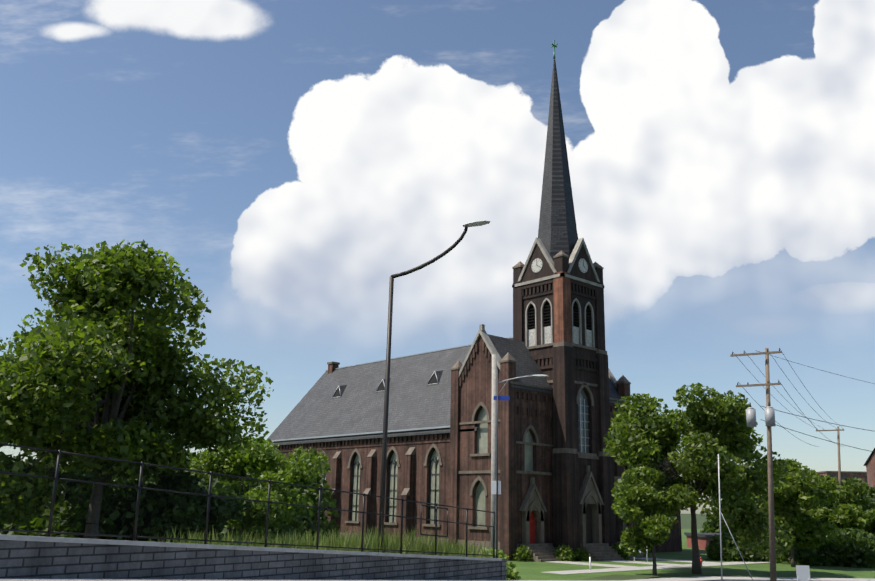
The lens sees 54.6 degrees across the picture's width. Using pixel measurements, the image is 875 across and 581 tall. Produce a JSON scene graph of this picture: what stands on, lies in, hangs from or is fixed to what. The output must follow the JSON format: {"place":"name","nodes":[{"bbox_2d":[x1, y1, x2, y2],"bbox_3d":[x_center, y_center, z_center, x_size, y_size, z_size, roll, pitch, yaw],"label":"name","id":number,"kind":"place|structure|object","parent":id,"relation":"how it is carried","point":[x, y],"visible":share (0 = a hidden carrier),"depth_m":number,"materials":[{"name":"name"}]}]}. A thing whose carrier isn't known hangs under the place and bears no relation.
{"place":"outdoors","nodes":[
{"label":"outdoors","id":0,"kind":"place"},
{"bbox_2d":[271,433,449,538],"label":"church nave walls","id":1,"kind":"structure","parent":0,"point":[421,482],"depth_m":85.49,"materials":[{"name":"brown brick"}]},
{"bbox_2d":[0,576,874,580],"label":"road","id":2,"kind":"structure","parent":0,"point":[704,578],"depth_m":33.78,"materials":[{"name":"grey asphalt"}]},
{"bbox_2d":[0,0,874,513],"label":"sky","id":3,"kind":"structure","parent":0,"point":[297,157],"materials":[{"name":"blue"}]},
{"bbox_2d":[275,342,634,560],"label":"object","id":4,"kind":"structure","parent":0,"point":[508,523],"depth_m":78.83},
{"bbox_2d":[288,237,646,561],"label":"stone trim","id":5,"kind":"structure","parent":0,"point":[597,549],"depth_m":78.46,"materials":[{"name":"stone"}]},
{"bbox_2d":[267,334,678,456],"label":"church slate roofs","id":6,"kind":"structure","parent":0,"point":[415,401],"depth_m":94.92,"materials":[{"name":"grey stone"}]},
{"bbox_2d":[458,335,626,543],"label":"church block walls","id":7,"kind":"structure","parent":0,"point":[475,388],"depth_m":77.19,"materials":[{"name":"brown brick"}]},
{"bbox_2d":[538,58,577,260],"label":"spire","id":8,"kind":"object","parent":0,"point":[557,231],"visible":0.77,"depth_m":86.84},
{"bbox_2d":[523,283,598,542],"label":"church tower walls","id":9,"kind":"structure","parent":0,"point":[591,423],"depth_m":81.28,"materials":[{"name":"brown brick"}]},
{"bbox_2d":[553,271,571,342],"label":"church brick repair","id":10,"kind":"structure","parent":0,"point":[562,304],"depth_m":80.80,"materials":[{"name":"brown brick"}]},
{"bbox_2d":[513,243,615,551],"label":"bell tower","id":11,"kind":"structure","parent":0,"point":[565,498],"depth_m":79.74,"materials":[{"name":"brown brick"}]},
{"bbox_2d":[507,575,655,579],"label":"embankment ground","id":12,"kind":"structure","parent":0,"point":[620,577],"depth_m":55.38,"materials":[{"name":"green plant"}]},
{"bbox_2d":[0,239,273,538],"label":"tree","id":13,"kind":"object","parent":12,"relation":"on","point":[108,363],"visible":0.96,"depth_m":40.30,"materials":[{"name":"green plant"}]},
{"bbox_2d":[131,470,252,542],"bbox_3d":[-13.791,12.680,45.911,5.400,6.269,7.119,-8,-17,31],"label":"bush","id":14,"kind":"object","parent":12,"relation":"on","point":[182,511],"depth_m":45.55,"materials":[{"name":"green plant"}]},
{"bbox_2d":[0,534,505,579],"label":"retaining wall","id":15,"kind":"structure","parent":12,"relation":"on","point":[21,556],"depth_m":23.58,"materials":[{"name":"grey stone"}]},
{"bbox_2d":[0,443,494,557],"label":"bridge fence","id":16,"kind":"object","parent":15,"relation":"on","point":[139,487],"visible":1,"depth_m":24.64,"materials":[{"name":"black metal"}]},
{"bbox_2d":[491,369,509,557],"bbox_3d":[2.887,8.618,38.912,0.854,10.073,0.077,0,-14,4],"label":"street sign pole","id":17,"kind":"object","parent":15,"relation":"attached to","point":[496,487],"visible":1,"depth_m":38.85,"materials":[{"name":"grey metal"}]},
{"bbox_2d":[190,436,330,545],"bbox_3d":[-10.992,13.303,53.251,9.794,8.824,6.650,-8,-17,31],"label":"young tree","id":18,"kind":"object","parent":12,"relation":"on","point":[263,459],"visible":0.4,"depth_m":52.95,"materials":[{"name":"green plant"}]},
{"bbox_2d":[479,548,520,579],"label":"shrubs","id":19,"kind":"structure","parent":12,"relation":"on","point":[512,574],"depth_m":39.46,"materials":[{"name":"green plant"}]},
{"bbox_2d":[542,558,769,574],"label":"church path","id":20,"kind":"structure","parent":0,"point":[618,568],"depth_m":69.27,"materials":[{"name":"concrete"}]},
{"bbox_2d":[589,554,702,569],"bbox_3d":[16.465,21.002,65.871,12.992,1.100,0.369,11,-18,-35],"label":"hydrant and bollard","id":21,"kind":"object","parent":20,"relation":"on","point":[701,561],"visible":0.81,"depth_m":62.32,"materials":[{"name":"red"}]},
{"bbox_2d":[633,454,809,580],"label":"signs and cabinet","id":22,"kind":"object","parent":20,"relation":"on","point":[803,572],"visible":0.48,"depth_m":54.96,"materials":[{"name":"white metal"}]},
{"bbox_2d":[635,452,681,552],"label":"church rear wing walls","id":23,"kind":"structure","parent":0,"point":[673,543],"depth_m":95.45,"materials":[{"name":"brown brick"}]},
{"bbox_2d":[506,529,874,579],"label":"lawn","id":24,"kind":"structure","parent":0,"point":[530,570],"depth_m":65.23,"materials":[{"name":"green plant"}]},
{"bbox_2d":[271,40,617,542],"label":"church fittings","id":25,"kind":"object","parent":24,"relation":"on","point":[537,265],"visible":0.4,"depth_m":83.42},
{"bbox_2d":[491,354,547,556],"bbox_3d":[4.282,9.399,43.852,3.046,12.269,0.400,1,-14,1],"label":"street light","id":26,"kind":"object","parent":24,"relation":"on","point":[494,428],"visible":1,"depth_m":44.30,"materials":[{"name":"grey metal"}]},
{"bbox_2d":[512,542,648,561],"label":"shrubs","id":27,"kind":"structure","parent":24,"relation":"on","point":[565,552],"depth_m":73.18,"materials":[{"name":"green plant"}]},
{"bbox_2d":[613,465,698,575],"bbox_3d":[14.930,16.004,59.090,6.196,7.490,5.639,14,-19,-41],"label":"tree","id":28,"kind":"object","parent":24,"relation":"on","point":[653,527],"visible":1,"depth_m":58.48,"materials":[{"name":"green plant"}]},
{"bbox_2d":[603,382,795,573],"bbox_3d":[18.933,13.833,62.630,13.804,13.578,13.468,-7,-17,29],"label":"tree","id":29,"kind":"object","parent":24,"relation":"on","point":[652,437],"visible":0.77,"depth_m":61.31,"materials":[{"name":"green plant"}]},
{"bbox_2d":[684,532,723,549],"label":"red building","id":30,"kind":"structure","parent":24,"relation":"on","point":[704,539],"depth_m":101.79,"materials":[{"name":"brick"}]},
{"bbox_2d":[713,487,765,530],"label":"tree","id":31,"kind":"object","parent":24,"relation":"on","point":[732,529],"depth_m":101.66,"materials":[{"name":"green plant"}]},
{"bbox_2d":[730,348,843,580],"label":"utility poles","id":32,"kind":"object","parent":24,"relation":"on","point":[769,416],"visible":0.96,"depth_m":48.72,"materials":[{"name":"brown wood"}]},
{"bbox_2d":[732,348,873,451],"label":"power lines","id":33,"kind":"object","parent":32,"relation":"on","point":[798,407],"visible":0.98,"depth_m":53.41,"materials":[{"name":"black rubber"}]},
{"bbox_2d":[700,486,874,532],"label":"treeline","id":34,"kind":"object","parent":24,"relation":"on","point":[714,526],"depth_m":112.71,"materials":[{"name":"green plant"}]},
{"bbox_2d":[705,522,874,567],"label":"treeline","id":35,"kind":"object","parent":24,"relation":"on","point":[849,547],"visible":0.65,"depth_m":74.48,"materials":[{"name":"green plant"}]},
{"bbox_2d":[748,458,844,566],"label":"tree","id":36,"kind":"object","parent":24,"relation":"on","point":[806,488],"visible":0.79,"depth_m":70.46,"materials":[{"name":"green plant"}]},
{"bbox_2d":[792,486,874,514],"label":"bushes","id":37,"kind":"object","parent":24,"relation":"on","point":[832,506],"visible":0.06,"depth_m":112.31,"materials":[{"name":"green plant"}]},
{"bbox_2d":[801,477,874,534],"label":"tree","id":38,"kind":"object","parent":24,"relation":"on","point":[848,513],"visible":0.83,"depth_m":80.83,"materials":[{"name":"green plant"}]},
{"bbox_2d":[815,471,867,485],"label":"brick building","id":39,"kind":"structure","parent":24,"relation":"on","point":[854,474],"depth_m":221.93,"materials":[{"name":"brick"}]},
{"bbox_2d":[863,448,874,487],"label":"brick building","id":40,"kind":"structure","parent":24,"relation":"on","point":[869,464],"depth_m":128.75,"materials":[{"name":"brick"}]},
{"bbox_2d":[869,486,874,498],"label":"tree","id":41,"kind":"object","parent":24,"relation":"on","point":[872,492],"visible":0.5,"depth_m":93.16,"materials":[{"name":"green plant"}]},
{"bbox_2d":[680,514,708,528],"bbox_3d":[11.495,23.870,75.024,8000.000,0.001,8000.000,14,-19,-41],"label":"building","id":42,"kind":"structure","parent":0,"point":[686,521],"depth_m":484.85,"materials":[{"name":"green"}]},
{"bbox_2d":[0,414,105,524],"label":"bush","id":43,"kind":"object","parent":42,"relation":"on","point":[69,474],"depth_m":49.56,"materials":[{"name":"green plant"}]},
{"bbox_2d":[0,480,225,543],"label":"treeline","id":44,"kind":"object","parent":42,"relation":"on","point":[114,518],"visible":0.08,"depth_m":44.00,"materials":[{"name":"green plant"}]},
{"bbox_2d":[6,452,339,545],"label":"bushes","id":45,"kind":"object","parent":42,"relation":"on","point":[304,523],"depth_m":71.75,"materials":[{"name":"green plant"}]},
{"bbox_2d":[149,525,498,557],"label":"tall grass","id":46,"kind":"structure","parent":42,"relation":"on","point":[372,541],"depth_m":30.75,"materials":[{"name":"green plant"}]},
{"bbox_2d":[378,220,489,552],"bbox_3d":[-0.192,4.786,31.598,4.728,14.946,0.500,-7,-16,29],"label":"street light","id":47,"kind":"object","parent":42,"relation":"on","point":[387,385],"visible":0.92,"depth_m":32.82,"materials":[{"name":"grey metal"}]}
]}

